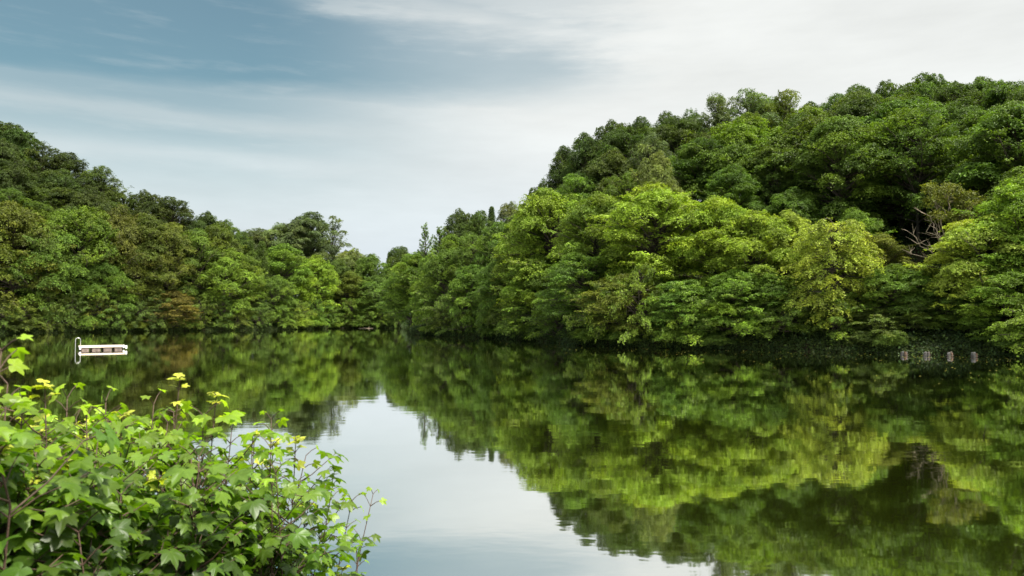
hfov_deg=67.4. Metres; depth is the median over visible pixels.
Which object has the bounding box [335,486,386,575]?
sycamore shrub
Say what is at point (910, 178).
ash tree
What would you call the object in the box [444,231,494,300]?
ash tree
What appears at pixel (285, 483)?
sycamore shrub
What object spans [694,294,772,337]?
leaning tree
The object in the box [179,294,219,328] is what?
leaning tree
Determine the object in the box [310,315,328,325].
waterside bush
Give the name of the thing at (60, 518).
sycamore shrub
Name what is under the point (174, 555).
sycamore shrub
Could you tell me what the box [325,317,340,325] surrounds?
waterside bush
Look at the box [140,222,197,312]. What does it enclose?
oak tree
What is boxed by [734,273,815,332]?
overhanging tree
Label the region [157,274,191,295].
oak tree
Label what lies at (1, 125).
maple tree
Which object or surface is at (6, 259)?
overhanging tree
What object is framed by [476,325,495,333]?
waterside bush
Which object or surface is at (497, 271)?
overhanging tree
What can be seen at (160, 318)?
leaning tree
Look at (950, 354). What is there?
mooring pile
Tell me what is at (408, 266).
oak tree
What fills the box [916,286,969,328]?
overhanging tree
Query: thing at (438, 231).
slender tree
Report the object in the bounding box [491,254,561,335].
overhanging tree
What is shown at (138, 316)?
leaning tree
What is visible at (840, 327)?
leaning tree
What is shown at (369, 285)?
maple tree
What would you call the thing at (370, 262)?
maple tree
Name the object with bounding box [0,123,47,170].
maple tree
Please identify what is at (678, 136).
oak tree
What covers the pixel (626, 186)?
ash tree
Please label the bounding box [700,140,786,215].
maple tree
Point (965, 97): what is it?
oak tree
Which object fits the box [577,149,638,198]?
maple tree
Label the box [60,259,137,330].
overhanging tree
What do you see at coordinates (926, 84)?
maple tree
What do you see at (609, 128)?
maple tree
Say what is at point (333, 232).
poplar tree
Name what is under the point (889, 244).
oak tree
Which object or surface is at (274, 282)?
overhanging tree
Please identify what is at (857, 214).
maple tree
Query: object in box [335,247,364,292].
maple tree
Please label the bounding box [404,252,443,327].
overhanging tree
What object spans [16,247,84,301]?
maple tree
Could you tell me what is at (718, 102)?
ash tree
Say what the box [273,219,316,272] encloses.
poplar tree
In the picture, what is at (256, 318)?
leaning tree
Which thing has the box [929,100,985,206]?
maple tree
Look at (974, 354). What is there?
mooring pile
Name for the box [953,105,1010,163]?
oak tree
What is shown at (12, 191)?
ash tree
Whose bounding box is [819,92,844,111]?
ash tree
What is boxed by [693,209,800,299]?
maple tree
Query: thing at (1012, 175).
overhanging tree
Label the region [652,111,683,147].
maple tree
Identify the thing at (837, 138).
oak tree
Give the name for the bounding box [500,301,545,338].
leaning tree
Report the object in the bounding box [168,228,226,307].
oak tree
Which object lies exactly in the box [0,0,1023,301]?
sky
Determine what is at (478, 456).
lake water
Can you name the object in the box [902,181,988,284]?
half dead tree
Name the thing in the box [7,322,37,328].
waterside bush
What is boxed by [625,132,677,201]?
ash tree
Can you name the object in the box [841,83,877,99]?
oak tree
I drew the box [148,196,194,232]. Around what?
oak tree
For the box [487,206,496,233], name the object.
conifer tree
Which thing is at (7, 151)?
maple tree
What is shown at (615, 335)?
waterside bush
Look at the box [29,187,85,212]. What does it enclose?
oak tree
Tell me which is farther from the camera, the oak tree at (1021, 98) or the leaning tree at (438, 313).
the leaning tree at (438, 313)
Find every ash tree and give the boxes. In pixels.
[0,187,47,230]
[13,170,45,187]
[24,140,60,180]
[80,165,133,215]
[105,197,136,215]
[107,191,140,216]
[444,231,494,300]
[549,173,605,215]
[593,123,656,168]
[600,169,639,227]
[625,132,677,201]
[669,108,711,200]
[688,92,752,143]
[716,88,781,143]
[752,157,802,217]
[756,88,810,128]
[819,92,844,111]
[866,103,966,246]
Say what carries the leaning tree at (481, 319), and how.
on the terrain at (919, 258)
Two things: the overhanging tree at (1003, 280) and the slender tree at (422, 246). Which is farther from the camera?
the slender tree at (422, 246)
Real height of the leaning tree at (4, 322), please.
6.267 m
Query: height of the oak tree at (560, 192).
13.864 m
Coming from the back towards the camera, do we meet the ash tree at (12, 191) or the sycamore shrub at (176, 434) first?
the ash tree at (12, 191)
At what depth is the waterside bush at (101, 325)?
160.65 m
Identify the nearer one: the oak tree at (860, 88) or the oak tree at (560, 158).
the oak tree at (860, 88)
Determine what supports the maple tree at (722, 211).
on the terrain at (919, 258)
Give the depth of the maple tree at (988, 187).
79.36 m
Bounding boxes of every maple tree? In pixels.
[0,121,35,168]
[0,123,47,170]
[0,140,29,167]
[0,159,36,211]
[1,138,33,168]
[1,182,65,212]
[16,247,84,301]
[34,168,90,201]
[45,205,131,302]
[55,205,91,259]
[63,187,112,211]
[85,204,157,307]
[121,189,169,222]
[184,210,218,232]
[197,247,264,319]
[293,254,343,314]
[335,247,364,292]
[351,253,391,302]
[352,275,397,321]
[441,208,472,247]
[445,236,510,268]
[488,187,593,305]
[527,180,546,207]
[540,191,643,290]
[555,131,599,193]
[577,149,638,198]
[582,119,630,175]
[585,181,713,289]
[627,150,691,265]
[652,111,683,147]
[654,194,771,295]
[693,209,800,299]
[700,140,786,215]
[704,111,790,185]
[746,114,894,223]
[756,208,817,282]
[761,186,831,254]
[772,105,836,133]
[824,207,896,272]
[825,109,987,234]
[828,90,888,122]
[854,95,969,208]
[854,263,941,321]
[868,79,907,98]
[877,91,938,109]
[899,71,946,99]
[902,212,1023,310]
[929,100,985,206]
[939,99,1023,251]
[942,158,1006,229]
[952,177,1023,306]
[962,76,1022,105]
[969,80,1023,110]
[983,138,1020,194]
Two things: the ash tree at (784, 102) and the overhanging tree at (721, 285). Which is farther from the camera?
the ash tree at (784, 102)
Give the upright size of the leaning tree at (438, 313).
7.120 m
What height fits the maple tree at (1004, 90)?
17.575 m
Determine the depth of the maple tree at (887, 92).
116.59 m
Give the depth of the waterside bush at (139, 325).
166.43 m
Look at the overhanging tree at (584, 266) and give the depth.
88.17 m
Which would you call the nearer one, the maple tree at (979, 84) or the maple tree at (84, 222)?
the maple tree at (979, 84)
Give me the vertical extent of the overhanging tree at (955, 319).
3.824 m
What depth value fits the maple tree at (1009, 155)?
81.68 m
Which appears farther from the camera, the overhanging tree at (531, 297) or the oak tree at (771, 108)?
the oak tree at (771, 108)
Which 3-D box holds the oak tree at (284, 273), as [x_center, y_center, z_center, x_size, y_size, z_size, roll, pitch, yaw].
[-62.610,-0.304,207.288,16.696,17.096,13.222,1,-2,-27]
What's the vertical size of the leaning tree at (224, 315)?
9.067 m
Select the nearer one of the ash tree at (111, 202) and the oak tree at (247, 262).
the oak tree at (247, 262)
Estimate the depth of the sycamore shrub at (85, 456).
2.68 m
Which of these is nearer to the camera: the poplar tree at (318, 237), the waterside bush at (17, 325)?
the waterside bush at (17, 325)
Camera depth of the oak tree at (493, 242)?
121.37 m
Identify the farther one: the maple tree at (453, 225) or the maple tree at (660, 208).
the maple tree at (453, 225)
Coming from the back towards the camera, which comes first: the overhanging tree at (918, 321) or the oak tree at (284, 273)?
the oak tree at (284, 273)
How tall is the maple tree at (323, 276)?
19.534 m
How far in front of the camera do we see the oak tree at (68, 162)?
211.06 m
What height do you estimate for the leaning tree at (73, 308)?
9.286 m
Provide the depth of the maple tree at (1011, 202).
64.80 m
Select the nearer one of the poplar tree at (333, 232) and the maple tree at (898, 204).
the maple tree at (898, 204)
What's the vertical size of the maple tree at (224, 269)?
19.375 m
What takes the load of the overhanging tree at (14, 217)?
on the terrain at (919, 258)
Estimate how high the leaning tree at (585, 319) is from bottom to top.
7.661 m
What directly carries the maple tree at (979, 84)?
on the terrain at (919, 258)
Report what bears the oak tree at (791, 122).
on the terrain at (919, 258)
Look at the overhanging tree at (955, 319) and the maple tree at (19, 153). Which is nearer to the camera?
the overhanging tree at (955, 319)
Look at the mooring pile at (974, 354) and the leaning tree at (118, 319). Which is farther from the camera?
the leaning tree at (118, 319)
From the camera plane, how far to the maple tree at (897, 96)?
107.10 m
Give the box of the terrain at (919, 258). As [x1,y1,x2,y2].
[0,213,1023,357]
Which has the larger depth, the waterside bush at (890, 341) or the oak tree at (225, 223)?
the oak tree at (225, 223)
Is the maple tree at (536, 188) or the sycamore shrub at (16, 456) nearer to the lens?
the sycamore shrub at (16, 456)
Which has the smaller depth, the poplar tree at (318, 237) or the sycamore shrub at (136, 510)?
the sycamore shrub at (136, 510)
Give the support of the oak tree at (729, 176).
on the terrain at (919, 258)
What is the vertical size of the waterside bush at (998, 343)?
1.522 m
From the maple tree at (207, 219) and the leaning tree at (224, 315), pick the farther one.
the maple tree at (207, 219)
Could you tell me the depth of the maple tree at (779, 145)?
94.33 m
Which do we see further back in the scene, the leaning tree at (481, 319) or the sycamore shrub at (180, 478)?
the leaning tree at (481, 319)
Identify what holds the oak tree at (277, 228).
on the terrain at (919, 258)
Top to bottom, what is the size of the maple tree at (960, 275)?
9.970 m
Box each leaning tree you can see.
[0,302,25,331]
[2,300,48,331]
[24,291,73,332]
[46,290,96,331]
[70,292,118,329]
[102,290,138,329]
[115,298,161,329]
[139,290,180,330]
[159,299,194,329]
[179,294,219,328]
[202,295,236,328]
[225,305,257,329]
[243,300,276,328]
[268,301,297,328]
[286,301,317,328]
[302,297,333,327]
[323,305,344,327]
[336,297,366,326]
[350,305,380,326]
[365,307,392,327]
[383,306,404,327]
[419,296,459,333]
[434,282,485,334]
[472,287,519,336]
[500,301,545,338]
[521,292,578,339]
[559,279,641,343]
[599,263,670,347]
[636,280,728,345]
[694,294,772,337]
[745,290,835,340]
[800,291,879,340]
[843,306,936,341]
[986,273,1023,356]
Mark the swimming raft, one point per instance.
(96, 347)
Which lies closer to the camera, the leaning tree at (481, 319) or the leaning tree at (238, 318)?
the leaning tree at (481, 319)
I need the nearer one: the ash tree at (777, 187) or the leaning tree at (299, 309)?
the ash tree at (777, 187)
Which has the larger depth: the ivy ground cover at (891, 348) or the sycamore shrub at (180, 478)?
the ivy ground cover at (891, 348)
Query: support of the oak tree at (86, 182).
on the terrain at (919, 258)
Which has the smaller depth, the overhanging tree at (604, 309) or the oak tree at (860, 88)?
the overhanging tree at (604, 309)
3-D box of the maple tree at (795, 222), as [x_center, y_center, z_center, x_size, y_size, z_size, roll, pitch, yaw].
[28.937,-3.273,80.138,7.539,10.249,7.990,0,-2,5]
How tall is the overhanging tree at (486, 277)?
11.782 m
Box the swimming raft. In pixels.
[75,338,126,350]
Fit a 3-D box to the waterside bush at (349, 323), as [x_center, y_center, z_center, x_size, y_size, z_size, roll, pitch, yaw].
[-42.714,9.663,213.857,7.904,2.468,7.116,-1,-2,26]
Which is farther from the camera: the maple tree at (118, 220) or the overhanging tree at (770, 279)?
the maple tree at (118, 220)
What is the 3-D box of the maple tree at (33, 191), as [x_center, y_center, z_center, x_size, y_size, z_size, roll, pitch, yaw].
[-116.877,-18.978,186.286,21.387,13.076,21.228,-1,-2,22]
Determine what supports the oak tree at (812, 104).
on the terrain at (919, 258)
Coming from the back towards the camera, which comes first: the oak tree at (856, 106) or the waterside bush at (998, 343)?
the oak tree at (856, 106)
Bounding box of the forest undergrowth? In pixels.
[0,209,1023,356]
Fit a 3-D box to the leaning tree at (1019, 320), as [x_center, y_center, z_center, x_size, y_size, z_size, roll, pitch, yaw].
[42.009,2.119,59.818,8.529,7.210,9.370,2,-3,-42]
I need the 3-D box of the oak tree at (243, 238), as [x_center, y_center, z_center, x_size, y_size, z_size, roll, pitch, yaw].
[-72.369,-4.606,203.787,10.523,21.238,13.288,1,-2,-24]
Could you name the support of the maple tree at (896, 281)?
on the terrain at (919, 258)
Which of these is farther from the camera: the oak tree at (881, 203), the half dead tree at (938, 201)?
the oak tree at (881, 203)
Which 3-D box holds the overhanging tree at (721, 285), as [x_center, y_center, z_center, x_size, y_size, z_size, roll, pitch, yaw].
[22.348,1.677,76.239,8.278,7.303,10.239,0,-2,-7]
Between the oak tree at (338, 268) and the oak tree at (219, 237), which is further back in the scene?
the oak tree at (338, 268)
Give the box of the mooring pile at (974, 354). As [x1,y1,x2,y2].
[971,352,977,356]
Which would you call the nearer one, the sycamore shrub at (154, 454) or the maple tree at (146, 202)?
the sycamore shrub at (154, 454)
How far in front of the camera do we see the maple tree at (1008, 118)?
76.04 m
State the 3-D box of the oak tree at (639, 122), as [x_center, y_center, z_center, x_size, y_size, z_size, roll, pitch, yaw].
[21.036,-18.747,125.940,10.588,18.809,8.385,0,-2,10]
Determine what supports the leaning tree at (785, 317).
on the terrain at (919, 258)
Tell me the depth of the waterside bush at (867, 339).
68.52 m
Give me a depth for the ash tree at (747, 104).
114.96 m
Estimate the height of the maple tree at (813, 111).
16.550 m
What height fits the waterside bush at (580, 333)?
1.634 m
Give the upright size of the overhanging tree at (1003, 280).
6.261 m
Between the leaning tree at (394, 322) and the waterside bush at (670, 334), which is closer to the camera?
the waterside bush at (670, 334)
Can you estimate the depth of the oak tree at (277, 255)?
198.77 m
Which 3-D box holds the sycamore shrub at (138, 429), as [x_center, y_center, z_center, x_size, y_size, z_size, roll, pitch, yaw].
[-2.170,1.715,3.686,1.106,2.361,1.059,0,-2,0]
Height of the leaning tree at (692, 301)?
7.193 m
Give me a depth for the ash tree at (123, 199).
211.50 m
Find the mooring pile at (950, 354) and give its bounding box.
[946,351,953,356]
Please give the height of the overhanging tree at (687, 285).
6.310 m
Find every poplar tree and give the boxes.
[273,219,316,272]
[286,211,342,266]
[315,215,352,260]
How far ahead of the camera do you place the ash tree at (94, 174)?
209.81 m
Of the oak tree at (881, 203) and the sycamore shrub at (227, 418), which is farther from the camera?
the oak tree at (881, 203)
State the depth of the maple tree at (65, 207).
175.42 m
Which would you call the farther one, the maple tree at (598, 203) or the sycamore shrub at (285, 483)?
the maple tree at (598, 203)
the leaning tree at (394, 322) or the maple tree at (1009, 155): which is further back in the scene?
the leaning tree at (394, 322)
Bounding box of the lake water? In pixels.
[0,328,1023,575]
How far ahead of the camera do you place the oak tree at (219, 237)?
183.62 m
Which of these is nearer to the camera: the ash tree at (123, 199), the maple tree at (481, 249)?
the maple tree at (481, 249)
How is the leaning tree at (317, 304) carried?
on the terrain at (919, 258)
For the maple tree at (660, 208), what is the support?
on the terrain at (919, 258)
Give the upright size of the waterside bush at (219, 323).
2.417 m
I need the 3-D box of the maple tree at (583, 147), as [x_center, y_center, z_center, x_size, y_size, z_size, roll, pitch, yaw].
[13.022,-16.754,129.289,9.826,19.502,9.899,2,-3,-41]
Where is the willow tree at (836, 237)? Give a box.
[773,217,891,330]
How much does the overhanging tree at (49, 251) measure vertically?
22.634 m
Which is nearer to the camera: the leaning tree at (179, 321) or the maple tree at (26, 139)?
the leaning tree at (179, 321)
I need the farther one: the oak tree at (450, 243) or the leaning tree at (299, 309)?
the leaning tree at (299, 309)
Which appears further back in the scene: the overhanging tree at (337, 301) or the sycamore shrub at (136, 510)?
the overhanging tree at (337, 301)
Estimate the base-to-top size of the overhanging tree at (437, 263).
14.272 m
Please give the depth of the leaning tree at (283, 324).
190.66 m
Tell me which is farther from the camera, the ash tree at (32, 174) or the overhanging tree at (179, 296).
the ash tree at (32, 174)
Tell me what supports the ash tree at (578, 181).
on the terrain at (919, 258)
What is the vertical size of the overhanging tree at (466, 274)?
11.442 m
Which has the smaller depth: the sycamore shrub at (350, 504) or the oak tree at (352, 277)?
the sycamore shrub at (350, 504)
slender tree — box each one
[413,223,435,324]
[430,226,449,294]
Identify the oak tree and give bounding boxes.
[11,155,41,178]
[17,201,57,229]
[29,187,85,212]
[36,152,90,182]
[71,177,113,198]
[112,212,185,318]
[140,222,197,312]
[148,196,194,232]
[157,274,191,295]
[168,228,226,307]
[192,224,255,317]
[214,218,240,233]
[226,231,257,265]
[228,255,272,319]
[244,227,273,253]
[253,243,318,312]
[255,222,303,261]
[267,259,295,304]
[324,270,367,318]
[325,259,354,312]
[382,246,408,270]
[389,251,430,320]
[417,234,462,288]
[460,210,493,246]
[468,221,512,306]
[496,201,516,228]
[539,145,581,189]
[549,184,569,238]
[617,116,655,167]
[633,115,705,200]
[666,137,733,210]
[692,164,765,220]
[743,96,795,127]
[772,112,831,205]
[780,114,903,233]
[804,101,825,110]
[827,93,891,129]
[839,232,920,296]
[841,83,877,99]
[861,172,896,222]
[902,268,949,294]
[929,83,988,110]
[932,80,963,102]
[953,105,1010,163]
[986,88,1023,141]
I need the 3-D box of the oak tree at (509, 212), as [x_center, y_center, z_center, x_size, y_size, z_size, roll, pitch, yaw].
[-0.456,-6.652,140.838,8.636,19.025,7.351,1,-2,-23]
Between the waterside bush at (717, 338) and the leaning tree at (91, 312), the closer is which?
the waterside bush at (717, 338)
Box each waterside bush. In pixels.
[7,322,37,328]
[77,320,109,328]
[121,321,148,328]
[179,320,204,328]
[209,319,234,328]
[290,316,314,326]
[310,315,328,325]
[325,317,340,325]
[345,318,372,326]
[417,324,438,332]
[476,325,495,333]
[563,327,622,341]
[608,329,643,343]
[652,324,708,343]
[700,333,737,345]
[844,330,880,344]
[870,332,909,347]
[969,331,1020,347]
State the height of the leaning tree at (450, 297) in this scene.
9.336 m
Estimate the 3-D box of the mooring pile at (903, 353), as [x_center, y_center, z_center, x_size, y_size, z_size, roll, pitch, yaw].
[32.341,5.971,63.281,0.630,1.550,0.537,-1,-2,26]
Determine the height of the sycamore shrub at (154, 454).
2.173 m
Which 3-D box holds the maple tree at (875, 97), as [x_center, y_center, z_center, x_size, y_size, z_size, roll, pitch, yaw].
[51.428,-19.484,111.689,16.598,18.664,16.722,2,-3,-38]
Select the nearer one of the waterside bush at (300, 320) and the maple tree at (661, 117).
the maple tree at (661, 117)
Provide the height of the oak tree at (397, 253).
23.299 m
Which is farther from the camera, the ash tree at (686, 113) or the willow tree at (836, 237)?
the ash tree at (686, 113)
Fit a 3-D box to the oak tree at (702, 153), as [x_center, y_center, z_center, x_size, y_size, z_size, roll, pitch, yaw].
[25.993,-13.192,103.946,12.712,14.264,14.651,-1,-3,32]
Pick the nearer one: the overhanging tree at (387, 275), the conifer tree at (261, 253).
the conifer tree at (261, 253)
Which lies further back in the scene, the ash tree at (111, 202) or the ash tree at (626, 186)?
the ash tree at (111, 202)
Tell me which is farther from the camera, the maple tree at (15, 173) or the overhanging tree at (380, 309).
the overhanging tree at (380, 309)
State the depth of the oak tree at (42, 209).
172.48 m
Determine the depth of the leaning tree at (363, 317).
212.82 m
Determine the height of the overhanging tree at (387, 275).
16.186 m
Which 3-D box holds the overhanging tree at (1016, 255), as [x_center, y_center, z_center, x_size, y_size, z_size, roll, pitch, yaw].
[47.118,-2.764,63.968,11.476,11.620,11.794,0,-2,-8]
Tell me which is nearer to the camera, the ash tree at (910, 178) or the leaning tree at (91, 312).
the ash tree at (910, 178)
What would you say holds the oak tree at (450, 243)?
on the terrain at (919, 258)
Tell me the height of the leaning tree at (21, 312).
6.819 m
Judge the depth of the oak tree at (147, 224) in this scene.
170.41 m
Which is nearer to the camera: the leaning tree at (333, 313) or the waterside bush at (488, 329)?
the waterside bush at (488, 329)
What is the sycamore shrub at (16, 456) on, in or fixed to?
on the terrain at (919, 258)
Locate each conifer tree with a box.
[250,241,276,320]
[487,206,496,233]
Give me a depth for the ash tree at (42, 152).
211.54 m
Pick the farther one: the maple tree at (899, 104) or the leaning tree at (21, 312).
the leaning tree at (21, 312)
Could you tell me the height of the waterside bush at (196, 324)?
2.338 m
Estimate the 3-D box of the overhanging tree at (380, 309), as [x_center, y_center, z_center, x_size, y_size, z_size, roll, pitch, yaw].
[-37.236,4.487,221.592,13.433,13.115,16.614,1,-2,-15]
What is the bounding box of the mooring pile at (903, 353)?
[900,351,908,355]
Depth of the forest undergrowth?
81.97 m
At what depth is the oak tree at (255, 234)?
240.28 m
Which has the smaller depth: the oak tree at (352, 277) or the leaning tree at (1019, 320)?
the leaning tree at (1019, 320)
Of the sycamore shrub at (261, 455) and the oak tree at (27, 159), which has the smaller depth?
the sycamore shrub at (261, 455)
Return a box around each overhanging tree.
[0,200,76,314]
[0,220,89,324]
[0,227,24,301]
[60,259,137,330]
[144,290,202,324]
[251,274,299,324]
[324,277,353,317]
[361,289,394,321]
[374,267,417,327]
[377,270,409,324]
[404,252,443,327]
[411,247,467,326]
[442,264,494,329]
[464,256,521,328]
[482,228,555,327]
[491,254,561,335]
[532,252,617,326]
[567,272,663,333]
[640,279,729,334]
[696,269,786,336]
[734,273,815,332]
[880,294,947,330]
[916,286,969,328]
[943,293,1009,330]
[952,266,1023,338]
[967,166,1023,263]
[988,220,1023,289]
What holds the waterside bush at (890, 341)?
on the terrain at (919, 258)
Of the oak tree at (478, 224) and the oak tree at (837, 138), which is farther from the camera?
the oak tree at (478, 224)
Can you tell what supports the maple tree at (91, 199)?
on the terrain at (919, 258)
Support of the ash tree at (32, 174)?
on the terrain at (919, 258)
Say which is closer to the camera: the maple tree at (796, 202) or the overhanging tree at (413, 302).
the maple tree at (796, 202)
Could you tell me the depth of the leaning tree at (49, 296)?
155.11 m
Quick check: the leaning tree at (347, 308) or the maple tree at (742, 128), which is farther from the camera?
the leaning tree at (347, 308)
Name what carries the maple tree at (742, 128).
on the terrain at (919, 258)
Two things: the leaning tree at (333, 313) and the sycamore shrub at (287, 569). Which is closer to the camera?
the sycamore shrub at (287, 569)
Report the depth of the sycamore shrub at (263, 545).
3.15 m
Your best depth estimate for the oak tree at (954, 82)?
111.73 m
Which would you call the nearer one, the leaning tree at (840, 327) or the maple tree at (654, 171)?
the leaning tree at (840, 327)
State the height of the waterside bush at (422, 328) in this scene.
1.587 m
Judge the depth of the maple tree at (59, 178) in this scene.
193.50 m
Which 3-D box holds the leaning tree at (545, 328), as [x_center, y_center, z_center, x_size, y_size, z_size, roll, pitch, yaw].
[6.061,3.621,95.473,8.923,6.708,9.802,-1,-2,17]
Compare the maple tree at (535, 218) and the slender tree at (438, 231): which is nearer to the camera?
the maple tree at (535, 218)
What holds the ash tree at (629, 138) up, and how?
on the terrain at (919, 258)
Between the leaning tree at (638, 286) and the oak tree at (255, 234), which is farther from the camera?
the oak tree at (255, 234)
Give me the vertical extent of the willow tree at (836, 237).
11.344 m
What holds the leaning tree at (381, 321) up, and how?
on the terrain at (919, 258)
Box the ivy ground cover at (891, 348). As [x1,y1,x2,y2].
[0,319,1023,357]
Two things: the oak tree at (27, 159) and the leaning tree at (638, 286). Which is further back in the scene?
the oak tree at (27, 159)
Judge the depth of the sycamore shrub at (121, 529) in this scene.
2.17 m
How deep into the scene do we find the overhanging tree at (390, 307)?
155.56 m
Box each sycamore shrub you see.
[0,334,119,575]
[0,379,138,565]
[0,434,128,575]
[0,507,137,575]
[10,448,203,575]
[17,405,172,492]
[29,386,179,567]
[87,439,277,575]
[96,373,224,511]
[124,510,254,575]
[135,437,315,575]
[155,391,285,517]
[169,458,353,575]
[203,518,327,575]
[225,408,348,575]
[270,479,374,575]
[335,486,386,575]
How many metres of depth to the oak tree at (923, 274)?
71.67 m
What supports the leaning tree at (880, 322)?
on the terrain at (919, 258)

